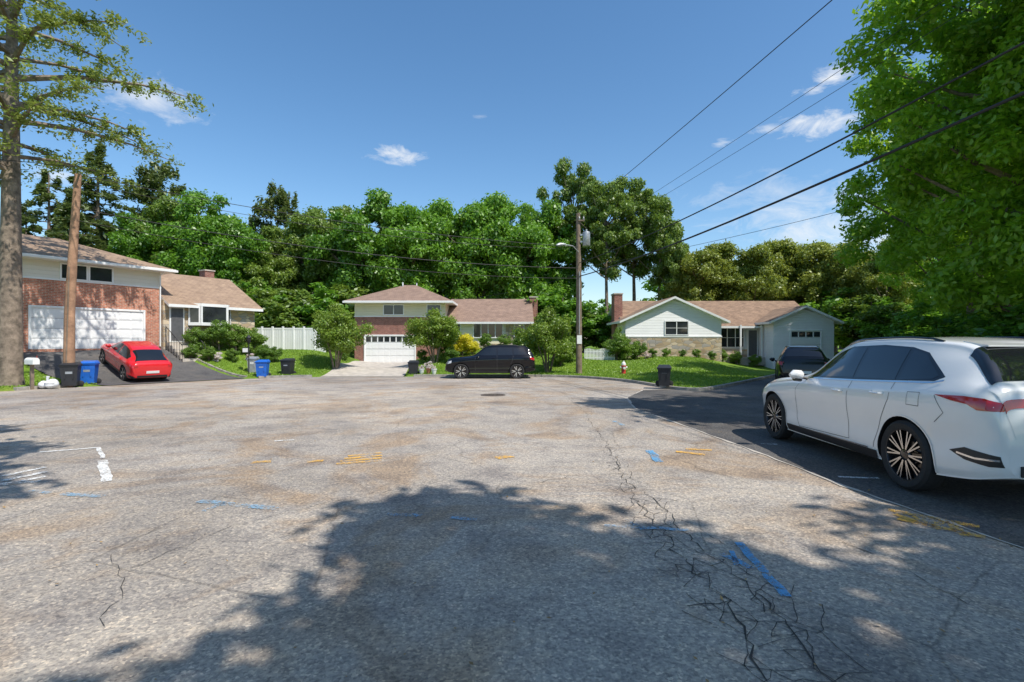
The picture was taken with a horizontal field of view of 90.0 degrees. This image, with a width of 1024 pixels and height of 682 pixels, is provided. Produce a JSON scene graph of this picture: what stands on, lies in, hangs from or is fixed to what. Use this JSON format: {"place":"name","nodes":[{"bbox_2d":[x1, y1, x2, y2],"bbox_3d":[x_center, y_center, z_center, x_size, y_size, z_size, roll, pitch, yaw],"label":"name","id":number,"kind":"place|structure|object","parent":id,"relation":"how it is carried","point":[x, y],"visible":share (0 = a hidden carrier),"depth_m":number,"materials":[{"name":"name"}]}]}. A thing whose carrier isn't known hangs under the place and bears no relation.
{"place":"outdoors","nodes":[
{"label":"outdoors","id":0,"kind":"place"},
{"bbox_2d":[24,349,240,384],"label":"asphalt driveway","id":1,"kind":"structure","parent":0,"point":[109,374],"depth_m":24.79,"materials":[{"name":"grey asphalt"}]},
{"bbox_2d":[80,360,101,383],"bbox_3d":[-18.307,1.361,22.156,0.780,1.018,0.778,0,0,-26],"label":"recycling bin","id":2,"kind":"object","parent":1,"relation":"on","point":[89,370],"visible":0.77,"depth_m":21.94,"materials":[{"name":"plastic"}]},
{"bbox_2d":[100,341,172,380],"bbox_3d":[-18.323,0.703,24.876,4.482,1.560,2.056,19,11,34],"label":"red car","id":3,"kind":"object","parent":1,"relation":"on","point":[127,360],"visible":1,"depth_m":23.83,"materials":[{"name":"paint"}]},
{"bbox_2d":[320,361,407,376],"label":"concrete driveway","id":4,"kind":"structure","parent":0,"point":[371,369],"depth_m":31.72,"materials":[{"name":"beige concrete"}]},
{"bbox_2d":[0,341,842,390],"bbox_3d":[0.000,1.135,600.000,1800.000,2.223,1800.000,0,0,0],"label":"ground","id":5,"kind":"structure","parent":0,"point":[761,370],"depth_m":31.48,"materials":[{"name":"green plant"}]},
{"bbox_2d":[21,202,42,235],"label":"spruce tree","id":6,"kind":"object","parent":5,"relation":"on","point":[27,218],"visible":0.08,"depth_m":46.85,"materials":[{"name":"green plant"}]},
{"bbox_2d":[24,356,39,389],"bbox_3d":[-18.748,1.420,20.005,0.560,1.680,0.230,0,0,21],"label":"mailbox","id":7,"kind":"object","parent":5,"relation":"on","point":[32,361],"visible":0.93,"depth_m":19.95,"materials":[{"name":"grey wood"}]},
{"bbox_2d":[22,168,83,242],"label":"spruce tree","id":8,"kind":"object","parent":5,"relation":"on","point":[46,197],"visible":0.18,"depth_m":49.77,"materials":[{"name":"green plant"}]},
{"bbox_2d":[58,362,83,385],"bbox_3d":[-18.181,1.378,21.104,0.780,1.018,0.778,0,0,-29],"label":"trash bin","id":9,"kind":"object","parent":5,"relation":"on","point":[70,374],"visible":0.95,"depth_m":20.87,"materials":[{"name":"plastic"}]},
{"bbox_2d":[63,173,81,386],"bbox_3d":[-18.075,-2.280,21.134,0.986,9.259,0.415,0,0,13],"label":"wooden pole","id":10,"kind":"object","parent":5,"relation":"on","point":[69,319],"visible":0.89,"depth_m":21.08,"materials":[{"name":"brown wood"}]},
{"bbox_2d":[42,188,106,249],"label":"spruce tree","id":11,"kind":"object","parent":5,"relation":"on","point":[65,211],"visible":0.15,"depth_m":45.74,"materials":[{"name":"green plant"}]},
{"bbox_2d":[57,140,135,250],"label":"spruce tree","id":12,"kind":"object","parent":5,"relation":"on","point":[98,154],"visible":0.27,"depth_m":51.51,"materials":[{"name":"green plant"}]},
{"bbox_2d":[0,0,213,386],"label":"pine tree","id":13,"kind":"object","parent":5,"relation":"on","point":[14,120],"visible":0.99,"depth_m":20.39,"materials":[{"name":"green plant"}]},
{"bbox_2d":[104,211,169,260],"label":"maple tree","id":14,"kind":"object","parent":5,"relation":"on","point":[143,245],"visible":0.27,"depth_m":48.44,"materials":[{"name":"green plant"}]},
{"bbox_2d":[22,258,254,351],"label":"walls","id":15,"kind":"structure","parent":5,"relation":"on","point":[44,284],"depth_m":26.99,"materials":[{"name":"brick"}]},
{"bbox_2d":[28,305,144,348],"bbox_3d":[-21.516,-0.660,26.180,0.120,2.080,4.900,0,0,30],"label":"garage door","id":16,"kind":"structure","parent":15,"relation":"attached to","point":[96,327],"depth_m":26.00,"materials":[{"name":"white metal"}]},
{"bbox_2d":[22,253,177,345],"bbox_3d":[-21.622,-1.860,25.318,0.620,4.320,9.300,0,0,30],"label":"gutter","id":17,"kind":"object","parent":15,"relation":"attached to","point":[92,262],"visible":0.92,"depth_m":27.17,"materials":[{"name":"white metal"}]},
{"bbox_2d":[22,234,262,311],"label":"roof","id":18,"kind":"structure","parent":15,"relation":"on","point":[179,290],"depth_m":29.90,"materials":[{"name":"beige"}]},
{"bbox_2d":[60,262,230,341],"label":"windows","id":19,"kind":"structure","parent":15,"relation":"attached to","point":[205,314],"depth_m":29.43,"materials":[{"name":"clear glass"}]},
{"bbox_2d":[101,156,198,240],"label":"white pine tree","id":20,"kind":"object","parent":5,"relation":"on","point":[154,179],"visible":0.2,"depth_m":56.57,"materials":[{"name":"green plant"}]},
{"bbox_2d":[122,191,194,267],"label":"oak tree","id":21,"kind":"object","parent":5,"relation":"on","point":[162,211],"visible":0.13,"depth_m":49.82,"materials":[{"name":"green plant"}]},
{"bbox_2d":[165,326,205,361],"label":"entry steps","id":22,"kind":"structure","parent":5,"relation":"on","point":[174,348],"depth_m":28.71,"materials":[{"name":"concrete"}]},
{"bbox_2d":[181,344,199,357],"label":"boxwood shrub","id":23,"kind":"object","parent":5,"relation":"on","point":[193,351],"visible":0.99,"depth_m":28.42,"materials":[{"name":"green plant"}]},
{"bbox_2d":[181,327,210,350],"bbox_3d":[-18.185,0.105,29.604,1.634,1.922,1.419,0,0,-17],"label":"boxwood shrub","id":24,"kind":"object","parent":5,"relation":"on","point":[192,338],"visible":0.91,"depth_m":29.35,"materials":[{"name":"green plant"}]},
{"bbox_2d":[151,187,253,288],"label":"maple tree","id":25,"kind":"object","parent":5,"relation":"on","point":[183,248],"visible":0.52,"depth_m":46.30,"materials":[{"name":"green plant"}]},
{"bbox_2d":[199,345,215,359],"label":"boxwood shrub","id":26,"kind":"object","parent":5,"relation":"on","point":[209,352],"visible":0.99,"depth_m":28.72,"materials":[{"name":"green plant"}]},
{"bbox_2d":[202,319,232,350],"bbox_3d":[-17.412,-0.104,30.416,1.797,2.435,2.069,0,0,-37],"label":"boxwood shrub","id":27,"kind":"object","parent":5,"relation":"on","point":[216,333],"visible":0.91,"depth_m":30.10,"materials":[{"name":"green plant"}]},
{"bbox_2d":[182,214,274,293],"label":"maple tree","id":28,"kind":"object","parent":5,"relation":"on","point":[232,258],"visible":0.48,"depth_m":46.50,"materials":[{"name":"green plant"}]},
{"bbox_2d":[220,324,251,351],"bbox_3d":[-16.592,0.066,30.817,1.702,2.306,1.960,0,0,26],"label":"boxwood shrub","id":29,"kind":"object","parent":5,"relation":"on","point":[234,336],"visible":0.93,"depth_m":30.56,"materials":[{"name":"green plant"}]},
{"bbox_2d":[246,356,259,371],"bbox_3d":[-14.626,1.349,28.939,0.700,0.938,0.658,0,0,-11],"label":"trash bin","id":30,"kind":"object","parent":5,"relation":"on","point":[252,365],"visible":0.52,"depth_m":28.70,"materials":[{"name":"plastic"}]},
{"bbox_2d":[241,327,268,353],"bbox_3d":[-15.888,0.214,31.387,1.608,2.178,1.851,0,0,-45],"label":"boxwood shrub","id":31,"kind":"object","parent":5,"relation":"on","point":[257,339],"visible":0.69,"depth_m":31.14,"materials":[{"name":"green plant"}]},
{"bbox_2d":[255,359,270,376],"bbox_3d":[-13.655,1.507,28.051,0.780,0.968,0.778,0,0,-11],"label":"recycling bin","id":32,"kind":"object","parent":5,"relation":"on","point":[262,367],"visible":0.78,"depth_m":27.76,"materials":[{"name":"plastic"}]},
{"bbox_2d":[255,344,273,359],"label":"boxwood shrub","id":33,"kind":"object","parent":5,"relation":"on","point":[263,351],"visible":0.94,"depth_m":30.80,"materials":[{"name":"green plant"}]},
{"bbox_2d":[236,233,298,293],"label":"oak tree","id":34,"kind":"object","parent":5,"relation":"on","point":[279,279],"visible":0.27,"depth_m":49.55,"materials":[{"name":"green plant"}]},
{"bbox_2d":[247,179,300,258],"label":"white pine tree","id":35,"kind":"object","parent":5,"relation":"on","point":[280,197],"visible":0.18,"depth_m":56.70,"materials":[{"name":"green plant"}]},
{"bbox_2d":[269,346,282,361],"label":"boxwood shrub","id":36,"kind":"object","parent":5,"relation":"on","point":[275,354],"visible":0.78,"depth_m":31.30,"materials":[{"name":"green plant"}]},
{"bbox_2d":[280,358,295,373],"bbox_3d":[-12.848,1.475,29.358,0.780,0.968,0.778,0,0,0],"label":"trash bin","id":37,"kind":"object","parent":5,"relation":"on","point":[287,365],"visible":0.82,"depth_m":29.06,"materials":[{"name":"plastic"}]},
{"bbox_2d":[257,326,325,351],"bbox_3d":[-17.080,0.188,38.200,6.360,2.550,0.120,0,0,0],"label":"vinyl fence","id":38,"kind":"object","parent":5,"relation":"on","point":[293,337],"visible":0.55,"depth_m":38.18,"materials":[{"name":"white plastic"}]},
{"bbox_2d":[259,206,332,293],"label":"oak tree","id":39,"kind":"object","parent":5,"relation":"on","point":[294,234],"visible":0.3,"depth_m":52.16,"materials":[{"name":"green plant"}]},
{"bbox_2d":[295,204,375,293],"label":"oak tree","id":40,"kind":"object","parent":5,"relation":"on","point":[327,266],"visible":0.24,"depth_m":51.07,"materials":[{"name":"green plant"}]},
{"bbox_2d":[302,205,382,311],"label":"maple tree","id":41,"kind":"object","parent":5,"relation":"on","point":[348,274],"visible":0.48,"depth_m":48.31,"materials":[{"name":"green plant"}]},
{"bbox_2d":[311,301,375,368],"bbox_3d":[-10.966,-0.229,31.965,4.162,4.516,3.569,0,0,34],"label":"ornamental shrub tree","id":42,"kind":"object","parent":5,"relation":"on","point":[334,327],"visible":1,"depth_m":31.36,"materials":[{"name":"green plant"}]},
{"bbox_2d":[333,186,421,293],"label":"maple tree","id":43,"kind":"object","parent":5,"relation":"on","point":[376,203],"visible":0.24,"depth_m":49.44,"materials":[{"name":"green plant"}]},
{"bbox_2d":[13,357,774,390],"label":"curb","id":44,"kind":"structure","parent":5,"relation":"on","point":[569,376],"depth_m":27.41,"materials":[{"name":"concrete"}]},
{"bbox_2d":[655,365,672,385],"bbox_3d":[6.053,1.381,20.350,0.700,0.868,0.708,0,0,17],"label":"trash bin","id":45,"kind":"object","parent":44,"relation":"on","point":[664,371],"visible":0.98,"depth_m":20.09,"materials":[{"name":"plastic"}]},
{"bbox_2d":[362,201,448,293],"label":"maple tree","id":46,"kind":"object","parent":5,"relation":"on","point":[411,247],"visible":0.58,"depth_m":47.92,"materials":[{"name":"green plant"}]},
{"bbox_2d":[407,360,418,373],"bbox_3d":[-5.779,1.571,30.058,0.780,0.868,0.778,0,0,-6],"label":"trash bin","id":47,"kind":"object","parent":5,"relation":"on","point":[413,365],"visible":0.83,"depth_m":29.75,"materials":[{"name":"plastic"}]},
{"bbox_2d":[401,308,461,362],"bbox_3d":[-4.957,-0.297,33.223,4.122,3.750,3.536,0,0,-40],"label":"ornamental shrub tree","id":48,"kind":"object","parent":5,"relation":"on","point":[439,331],"visible":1,"depth_m":32.65,"materials":[{"name":"green plant"}]},
{"bbox_2d":[401,197,473,294],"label":"maple tree","id":49,"kind":"object","parent":5,"relation":"on","point":[440,207],"visible":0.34,"depth_m":49.99,"materials":[{"name":"green plant"}]},
{"bbox_2d":[354,304,530,360],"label":"walls","id":50,"kind":"structure","parent":5,"relation":"on","point":[382,323],"depth_m":40.00,"materials":[{"name":"brick"}]},
{"bbox_2d":[364,335,415,361],"bbox_3d":[-9.525,0.590,39.990,4.050,2.180,0.120,0,0,0],"label":"garage door","id":51,"kind":"structure","parent":50,"relation":"attached to","point":[384,348],"depth_m":39.98,"materials":[{"name":"white metal"}]},
{"bbox_2d":[344,285,533,323],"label":"roof","id":52,"kind":"structure","parent":50,"relation":"on","point":[491,311],"depth_m":41.20,"materials":[{"name":"brown"}]},
{"bbox_2d":[342,282,452,302],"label":"vents and gutter","id":53,"kind":"object","parent":52,"relation":"attached to","point":[397,301],"visible":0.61,"depth_m":39.25,"materials":[{"name":"metal"}]},
{"bbox_2d":[383,304,523,337],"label":"windows","id":54,"kind":"structure","parent":50,"relation":"attached to","point":[493,330],"depth_m":40.21,"materials":[{"name":"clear glass"}]},
{"bbox_2d":[444,346,460,361],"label":"boxwood shrub","id":55,"kind":"object","parent":5,"relation":"on","point":[451,352],"visible":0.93,"depth_m":32.80,"materials":[{"name":"green plant"}]},
{"bbox_2d":[450,333,475,355],"bbox_3d":[-3.203,0.446,34.469,1.929,2.033,2.146,0,0,37],"label":"golden shrub","id":56,"kind":"object","parent":5,"relation":"on","point":[463,341],"visible":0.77,"depth_m":34.28,"materials":[{"name":"yellow plant"}]},
{"bbox_2d":[424,201,508,299],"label":"maple tree","id":57,"kind":"object","parent":5,"relation":"on","point":[461,290],"visible":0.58,"depth_m":48.72,"materials":[{"name":"green plant"}]},
{"bbox_2d":[478,333,491,347],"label":"boxwood shrub","id":58,"kind":"object","parent":5,"relation":"on","point":[486,339],"visible":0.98,"depth_m":38.62,"materials":[{"name":"green plant"}]},
{"bbox_2d":[446,191,534,298],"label":"maple tree","id":59,"kind":"object","parent":5,"relation":"on","point":[474,216],"visible":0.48,"depth_m":48.89,"materials":[{"name":"green plant"}]},
{"bbox_2d":[475,199,554,298],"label":"maple tree","id":60,"kind":"object","parent":5,"relation":"on","point":[526,231],"visible":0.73,"depth_m":48.01,"materials":[{"name":"green plant"}]},
{"bbox_2d":[529,296,537,324],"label":"chimney","id":61,"kind":"object","parent":5,"relation":"on","point":[534,306],"visible":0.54,"depth_m":43.00,"materials":[{"name":"brick"}]},
{"bbox_2d":[510,306,573,371],"bbox_3d":[2.184,-0.015,31.247,3.637,4.275,4.240,0,0,-31],"label":"ornamental shrub tree","id":62,"kind":"object","parent":5,"relation":"on","point":[549,333],"visible":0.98,"depth_m":30.66,"materials":[{"name":"green plant"}]},
{"bbox_2d":[523,197,583,300],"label":"maple tree","id":63,"kind":"object","parent":5,"relation":"on","point":[551,211],"visible":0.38,"depth_m":50.95,"materials":[{"name":"green plant"}]},
{"bbox_2d":[549,346,573,365],"bbox_3d":[3.184,1.076,33.506,1.742,2.050,1.513,0,0,20],"label":"boxwood shrub","id":64,"kind":"object","parent":5,"relation":"on","point":[560,358],"visible":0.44,"depth_m":33.17,"materials":[{"name":"green plant"}]},
{"bbox_2d":[536,156,603,326],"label":"oak tree","id":65,"kind":"object","parent":5,"relation":"on","point":[570,185],"visible":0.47,"depth_m":53.15,"materials":[{"name":"green plant"}]},
{"bbox_2d":[556,213,589,373],"bbox_3d":[3.514,-2.562,29.928,2.176,9.951,0.630,0,0,-18],"label":"utility pole","id":66,"kind":"object","parent":5,"relation":"on","point":[586,238],"visible":0.98,"depth_m":30.06,"materials":[{"name":"grey wood"}]},
{"bbox_2d":[1,0,1023,299],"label":"overhead wires","id":67,"kind":"object","parent":66,"relation":"attached to","point":[679,176],"visible":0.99,"depth_m":15.05,"materials":[{"name":"black rubber"}]},
{"bbox_2d":[563,335,582,361],"bbox_3d":[3.892,0.751,34.583,1.702,2.306,1.960,0,0,26],"label":"boxwood shrub","id":68,"kind":"object","parent":5,"relation":"on","point":[572,355],"visible":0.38,"depth_m":34.19,"materials":[{"name":"green plant"}]},
{"bbox_2d":[584,348,614,359],"bbox_3d":[6.250,0.948,36.505,2.200,0.850,0.050,0,0,0],"label":"picket fence","id":69,"kind":"object","parent":5,"relation":"on","point":[597,357],"visible":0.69,"depth_m":36.48,"materials":[{"name":"white plastic"}]},
{"bbox_2d":[565,178,639,350],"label":"oak tree","id":70,"kind":"object","parent":5,"relation":"on","point":[605,206],"visible":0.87,"depth_m":49.37,"materials":[{"name":"green plant"}]},
{"bbox_2d":[600,333,628,359],"bbox_3d":[7.490,0.704,36.618,1.892,2.563,2.178,0,0,-30],"label":"boxwood shrub","id":71,"kind":"object","parent":5,"relation":"on","point":[611,346],"visible":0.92,"depth_m":36.28,"materials":[{"name":"green plant"}]},
{"bbox_2d":[611,293,622,339],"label":"chimney","id":72,"kind":"object","parent":5,"relation":"on","point":[616,305],"visible":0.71,"depth_m":41.00,"materials":[{"name":"brick"}]},
{"bbox_2d":[235,244,1011,352],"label":"distant trees","id":73,"kind":"object","parent":5,"relation":"on","point":[288,308],"visible":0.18,"depth_m":43.55,"materials":[{"name":"green plant"}]},
{"bbox_2d":[618,339,638,359],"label":"boxwood shrub","id":74,"kind":"object","parent":5,"relation":"on","point":[629,351],"visible":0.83,"depth_m":36.08,"materials":[{"name":"green plant"}]},
{"bbox_2d":[604,174,664,300],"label":"oak tree","id":75,"kind":"object","parent":5,"relation":"on","point":[636,194],"visible":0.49,"depth_m":50.65,"materials":[{"name":"green plant"}]},
{"bbox_2d":[624,194,684,300],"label":"oak tree","id":76,"kind":"object","parent":5,"relation":"on","point":[659,218],"visible":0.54,"depth_m":49.26,"materials":[{"name":"green plant"}]},
{"bbox_2d":[648,219,689,297],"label":"oak tree","id":77,"kind":"object","parent":5,"relation":"on","point":[678,254],"visible":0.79,"depth_m":47.43,"materials":[{"name":"green plant"}]},
{"bbox_2d":[655,247,753,300],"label":"locust tree","id":78,"kind":"object","parent":5,"relation":"on","point":[695,274],"visible":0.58,"depth_m":46.21,"materials":[{"name":"green plant"}]},
{"bbox_2d":[609,300,833,368],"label":"walls","id":79,"kind":"structure","parent":5,"relation":"on","point":[704,336],"depth_m":38.00,"materials":[{"name":"white"}]},
{"bbox_2d":[664,321,757,356],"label":"windows","id":80,"kind":"structure","parent":79,"relation":"attached to","point":[730,337],"depth_m":40.17,"materials":[{"name":"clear glass"}]},
{"bbox_2d":[607,296,843,327],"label":"roof","id":81,"kind":"structure","parent":79,"relation":"on","point":[744,314],"depth_m":41.16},
{"bbox_2d":[790,330,821,349],"bbox_3d":[21.800,0.200,37.990,2.400,2.080,0.120,0,0,0],"label":"garage door","id":82,"kind":"structure","parent":79,"relation":"attached to","point":[805,337],"depth_m":37.98,"materials":[{"name":"white metal"}]},
{"bbox_2d":[700,239,778,300],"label":"locust tree","id":83,"kind":"object","parent":5,"relation":"on","point":[729,250],"visible":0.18,"depth_m":48.25,"materials":[{"name":"green plant"}]},
{"bbox_2d":[724,325,764,364],"bbox_3d":[17.500,0.310,39.800,3.800,3.100,1.200,0,0,0],"label":"porch","id":84,"kind":"object","parent":5,"relation":"on","point":[744,361],"visible":0.54,"depth_m":39.35,"materials":[{"name":"concrete"}]},
{"bbox_2d":[709,242,789,300],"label":"locust tree","id":85,"kind":"object","parent":5,"relation":"on","point":[758,266],"visible":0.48,"depth_m":46.38,"materials":[{"name":"green plant"}]},
{"bbox_2d":[750,236,829,301],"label":"locust tree","id":86,"kind":"object","parent":5,"relation":"on","point":[784,247],"visible":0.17,"depth_m":48.27,"materials":[{"name":"green plant"}]},
{"bbox_2d":[775,240,840,303],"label":"locust tree","id":87,"kind":"object","parent":5,"relation":"on","point":[804,258],"visible":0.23,"depth_m":47.43,"materials":[{"name":"green plant"}]},
{"bbox_2d":[785,239,861,351],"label":"locust tree","id":88,"kind":"object","parent":5,"relation":"on","point":[827,251],"visible":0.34,"depth_m":46.30,"materials":[{"name":"green plant"}]},
{"bbox_2d":[826,249,917,335],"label":"locust tree","id":89,"kind":"object","parent":5,"relation":"on","point":[842,268],"visible":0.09,"depth_m":44.67,"materials":[{"name":"green plant"}]},
{"bbox_2d":[834,237,932,308],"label":"locust tree","id":90,"kind":"object","parent":5,"relation":"on","point":[869,283],"visible":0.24,"depth_m":41.70,"materials":[{"name":"green plant"}]},
{"bbox_2d":[827,4,1023,328],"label":"oak tree","id":91,"kind":"object","parent":5,"relation":"on","point":[867,228],"visible":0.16,"depth_m":24.98,"materials":[{"name":"green plant"}]},
{"bbox_2d":[828,273,1023,346],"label":"understory hedge","id":92,"kind":"object","parent":5,"relation":"on","point":[1010,323],"visible":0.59,"depth_m":23.65,"materials":[{"name":"green plant"}]},
{"bbox_2d":[829,0,1023,320],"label":"oak tree","id":93,"kind":"object","parent":5,"relation":"on","point":[974,143],"visible":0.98,"depth_m":18.08,"materials":[{"name":"green plant"}]},
{"bbox_2d":[866,97,1020,328],"bbox_3d":[26.760,-6.729,31.345,10.308,17.871,10.665,0,0,-16],"label":"oak tree","id":94,"kind":"object","parent":5,"relation":"on","point":[887,253],"visible":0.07,"depth_m":32.49,"materials":[{"name":"green plant"}]},
{"bbox_2d":[950,0,1023,163],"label":"oak tree","id":95,"kind":"object","parent":5,"relation":"on","point":[970,37],"visible":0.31,"depth_m":16.95,"materials":[{"name":"green plant"}]},
{"bbox_2d":[0,0,990,338],"label":"sky","id":96,"kind":"structure","parent":0,"point":[418,102],"materials":[{"name":"blue"}]},
{"bbox_2d":[0,377,1023,681],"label":"road","id":97,"kind":"structure","parent":0,"point":[256,595],"depth_m":4.17,"materials":[{"name":"grey asphalt"}]},
{"bbox_2d":[38,376,58,387],"bbox_3d":[-18.352,1.631,20.277,0.651,0.492,0.488,0,0,0],"label":"plastic bag","id":98,"kind":"object","parent":97,"relation":"on","point":[50,383],"visible":1,"depth_m":20.14,"materials":[{"name":"white plastic"}]},
{"bbox_2d":[7,405,965,681],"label":"road cracks","id":99,"kind":"object","parent":97,"relation":"on","point":[785,621],"visible":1,"depth_m":3.31,"materials":[{"name":"black asphalt"}]},
{"bbox_2d":[445,345,534,378],"bbox_3d":[-1.196,1.110,28.150,4.882,1.804,2.448,0,0,-1],"label":"black suv","id":100,"kind":"object","parent":97,"relation":"on","point":[516,361],"visible":1,"depth_m":27.23,"materials":[{"name":"paint"}]},
{"bbox_2d":[0,421,984,595],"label":"road markings","id":101,"kind":"object","parent":97,"relation":"on","point":[746,549],"visible":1,"depth_m":4.98,"materials":[{"name":"paint"}]},
{"bbox_2d":[3,399,1019,681],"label":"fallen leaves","id":102,"kind":"object","parent":97,"relation":"on","point":[593,593],"visible":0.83,"depth_m":3.55,"materials":[{"name":"brown plant"}]},
{"bbox_2d":[628,377,1023,546],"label":"side road pavement","id":103,"kind":"structure","parent":0,"point":[994,508],"depth_m":7.21,"materials":[{"name":"grey asphalt"}]},
{"bbox_2d":[770,346,829,379],"bbox_3d":[12.604,1.069,22.407,2.370,1.704,4.732,0,-1,26],"label":"dark grey suv","id":104,"kind":"object","parent":103,"relation":"on","point":[807,360],"visible":0.69,"depth_m":20.51,"materials":[{"name":"paint"}]},
{"bbox_2d":[626,389,1023,548],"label":"pavement joint","id":105,"kind":"object","parent":103,"relation":"on","point":[837,483],"visible":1,"depth_m":6.00,"materials":[{"name":"concrete"}]},
{"bbox_2d":[762,336,1023,490],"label":"white suv","id":106,"kind":"object","parent":103,"relation":"on","point":[913,413],"visible":1,"depth_m":5.71,"materials":[{"name":"paint"}]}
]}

